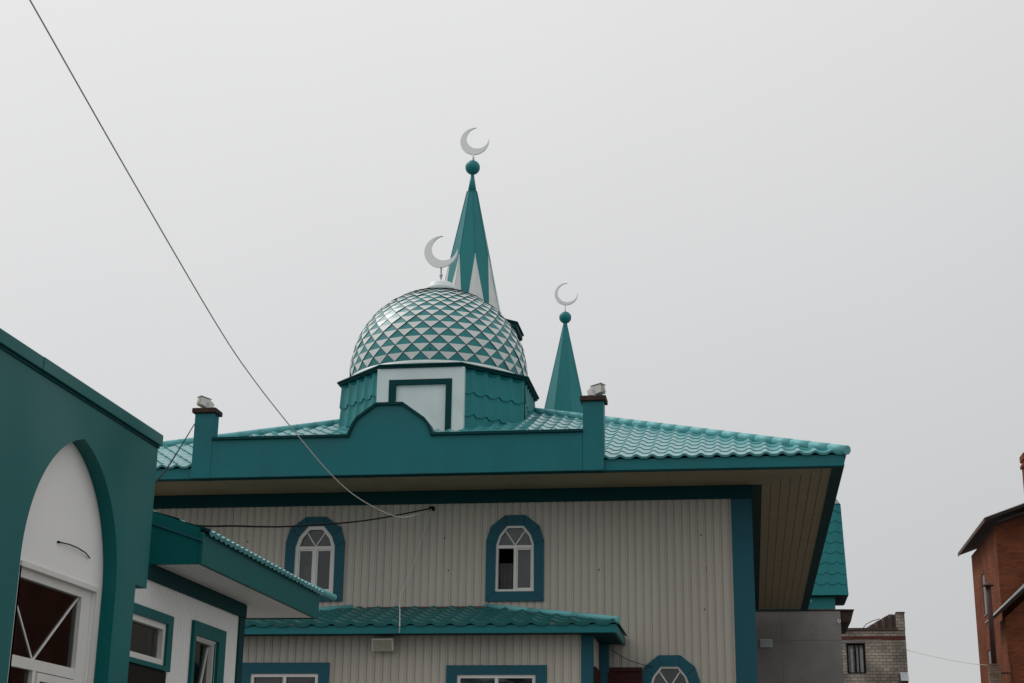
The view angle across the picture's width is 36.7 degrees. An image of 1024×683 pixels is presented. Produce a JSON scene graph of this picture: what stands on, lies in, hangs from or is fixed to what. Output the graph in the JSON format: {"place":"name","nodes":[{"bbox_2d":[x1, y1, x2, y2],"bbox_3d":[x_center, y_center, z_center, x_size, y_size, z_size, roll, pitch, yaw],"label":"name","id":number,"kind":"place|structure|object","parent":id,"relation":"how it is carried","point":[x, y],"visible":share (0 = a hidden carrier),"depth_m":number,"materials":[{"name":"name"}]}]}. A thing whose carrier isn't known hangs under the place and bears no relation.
{"place":"outdoors","nodes":[
{"label":"outdoors","id":0,"kind":"place"},
{"bbox_2d":[0,0,1023,682],"label":"sky","id":1,"kind":"structure","parent":0,"point":[792,219],"materials":[{"name":"grey"}]},
{"bbox_2d":[755,609,853,682],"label":"building","id":2,"kind":"structure","parent":0,"point":[799,646],"depth_m":47.60,"materials":[{"name":"concrete"}]},
{"bbox_2d":[808,499,848,608],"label":"roof","id":3,"kind":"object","parent":2,"relation":"on","point":[830,589],"visible":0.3,"depth_m":49.05,"materials":[{"name":"teal metal"}]},
{"label":"ground","id":4,"kind":"structure","parent":0,"visible":0},
{"bbox_2d":[0,328,162,682],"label":"portal building","id":5,"kind":"structure","parent":4,"relation":"on","point":[78,461],"depth_m":14.13,"materials":[{"name":"green metal"}]},
{"bbox_2d":[7,560,100,682],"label":"window","id":6,"kind":"structure","parent":5,"relation":"in","point":[52,616],"depth_m":13.90,"materials":[{"name":"white plastic"}]},
{"bbox_2d":[57,541,89,558],"bbox_3d":[-4.042,1.925,14.276,0.036,0.050,0.712,-2,-18,8],"label":"cable stub","id":7,"kind":"object","parent":5,"relation":"attached to","point":[74,546],"visible":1,"depth_m":14.24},
{"bbox_2d":[127,511,336,682],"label":"side wing","id":8,"kind":"structure","parent":4,"relation":"on","point":[203,596],"depth_m":17.50,"materials":[{"name":"teal metal"}]},
{"bbox_2d":[127,663,165,682],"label":"door","id":9,"kind":"structure","parent":8,"relation":"in","point":[136,673],"depth_m":16.24,"materials":[{"name":"brown wood"}]},
{"bbox_2d":[129,603,173,671],"bbox_3d":[-3.927,3.127,16.329,0.170,0.600,1.410,-2,-18,8],"label":"window","id":10,"kind":"structure","parent":8,"relation":"in","point":[152,630],"depth_m":16.53,"materials":[{"name":"teal plastic"}]},
{"bbox_2d":[187,620,226,682],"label":"window","id":11,"kind":"structure","parent":8,"relation":"in","point":[203,657],"depth_m":18.28,"materials":[{"name":"teal plastic"}]},
{"bbox_2d":[241,603,627,682],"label":"annex","id":12,"kind":"object","parent":4,"relation":"on","point":[568,647],"visible":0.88,"depth_m":28.42,"materials":[{"name":"beige"}]},
{"bbox_2d":[241,662,329,682],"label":"window","id":13,"kind":"structure","parent":12,"relation":"in","point":[307,672],"depth_m":28.72,"materials":[{"name":"teal plastic"}]},
{"bbox_2d":[372,637,394,650],"bbox_3d":[-2.370,5.582,28.470,0.400,0.262,0.263,-2,-18,8],"label":"wall lamp","id":14,"kind":"object","parent":12,"relation":"attached to","point":[382,643],"visible":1,"depth_m":28.37,"materials":[{"name":"white plastic"}]},
{"bbox_2d":[446,665,546,682],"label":"window","id":15,"kind":"structure","parent":12,"relation":"in","point":[454,673],"depth_m":28.14,"materials":[{"name":"teal plastic"}]},
{"bbox_2d":[594,667,599,682],"bbox_3d":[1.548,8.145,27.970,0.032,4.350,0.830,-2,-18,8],"label":"door","id":16,"kind":"structure","parent":12,"relation":"in","point":[596,672],"depth_m":28.36,"materials":[{"name":"red paint"}]},
{"bbox_2d":[610,649,652,666],"bbox_3d":[2.277,6.042,29.457,0.805,0.341,0.035,-1,-17,7],"label":"window wire","id":17,"kind":"object","parent":12,"relation":"attached to","point":[630,660],"depth_m":29.45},
{"bbox_2d":[445,128,523,340],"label":"minaret","id":18,"kind":"object","parent":4,"relation":"on","point":[469,270],"visible":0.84,"depth_m":55.80,"materials":[{"name":"teal metal"}]},
{"bbox_2d":[153,236,850,682],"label":"mosque","id":19,"kind":"structure","parent":4,"relation":"on","point":[683,552],"depth_m":30.46,"materials":[{"name":"beige"}]},
{"bbox_2d":[155,424,194,482],"bbox_3d":[-5.031,1.577,23.291,0.034,4.219,14.211,4,-18,-10],"label":"pier cable","id":20,"kind":"object","parent":19,"relation":"attached to","point":[158,478],"visible":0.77,"depth_m":21.59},
{"bbox_2d":[197,395,213,407],"bbox_3d":[-6.102,1.250,30.697,0.334,0.289,0.175,15,-23,-39],"label":"floodlight","id":21,"kind":"object","parent":19,"relation":"on","point":[204,402],"visible":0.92,"depth_m":30.64,"materials":[{"name":"white plastic"}]},
{"bbox_2d":[29,0,430,517],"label":"overhead cable","id":22,"kind":"object","parent":19,"relation":"attached to","point":[179,260],"visible":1,"depth_m":16.49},
{"bbox_2d":[195,508,431,527],"bbox_3d":[-3.544,2.473,24.528,0.235,2.235,13.318,-5,-18,17],"label":"cable","id":23,"kind":"object","parent":19,"relation":"attached to","point":[307,525],"depth_m":24.89,"materials":[{"name":"black rubber"}]},
{"bbox_2d":[284,517,344,600],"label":"window","id":24,"kind":"structure","parent":19,"relation":"in","point":[316,555],"depth_m":31.14,"materials":[{"name":"white plastic"}]},
{"bbox_2d":[399,510,431,632],"bbox_3d":[-2.041,4.329,29.484,0.520,2.697,2.274,-2,-18,8],"label":"drop wire","id":25,"kind":"object","parent":19,"relation":"attached to","point":[411,570],"visible":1,"depth_m":30.48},
{"bbox_2d":[485,515,543,601],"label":"window","id":26,"kind":"structure","parent":19,"relation":"in","point":[515,553],"depth_m":30.51,"materials":[{"name":"white plastic"}]},
{"bbox_2d":[587,382,605,394],"bbox_3d":[1.623,0.966,29.584,0.334,0.289,0.200,-10,-21,32],"label":"floodlight","id":27,"kind":"object","parent":19,"relation":"on","point":[597,389],"visible":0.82,"depth_m":29.52,"materials":[{"name":"white plastic"}]},
{"bbox_2d":[642,655,699,682],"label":"window","id":28,"kind":"structure","parent":19,"relation":"in","point":[669,669],"depth_m":29.37,"materials":[{"name":"teal plastic"}]},
{"bbox_2d":[544,283,582,412],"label":"minaret","id":29,"kind":"object","parent":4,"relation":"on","point":[564,393],"visible":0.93,"depth_m":58.17,"materials":[{"name":"teal metal"}]},
{"bbox_2d":[608,667,642,682],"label":"metal gate","id":30,"kind":"structure","parent":4,"relation":"on","point":[624,674],"depth_m":29.17,"materials":[{"name":"red metal"}]},
{"bbox_2d":[841,612,908,682],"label":"brick block","id":31,"kind":"structure","parent":4,"relation":"on","point":[876,652],"depth_m":67.45,"materials":[{"name":"grey brick"}]},
{"bbox_2d":[846,643,865,673],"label":"window","id":32,"kind":"structure","parent":31,"relation":"in","point":[856,661],"depth_m":67.68,"materials":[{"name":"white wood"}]},
{"bbox_2d":[908,650,1001,665],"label":"wire","id":33,"kind":"object","parent":31,"relation":"attached to","point":[948,659],"visible":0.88,"depth_m":60.77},
{"bbox_2d":[958,452,1023,682],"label":"brick house","id":34,"kind":"structure","parent":4,"relation":"on","point":[996,541],"depth_m":58.26,"materials":[{"name":"brick"}]},
{"bbox_2d":[982,575,986,616],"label":"window","id":35,"kind":"structure","parent":34,"relation":"in","point":[984,590],"depth_m":61.67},
{"bbox_2d":[982,582,1001,682],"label":"flue pipe","id":36,"kind":"object","parent":34,"relation":"attached to","point":[994,672],"visible":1,"depth_m":53.38,"materials":[{"name":"metal"}]},
{"bbox_2d":[1001,664,1013,682],"bbox_3d":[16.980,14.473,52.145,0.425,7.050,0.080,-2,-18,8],"label":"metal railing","id":37,"kind":"object","parent":4,"relation":"on","point":[1011,673],"visible":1,"depth_m":53.06,"materials":[{"name":"metal"}]}
]}

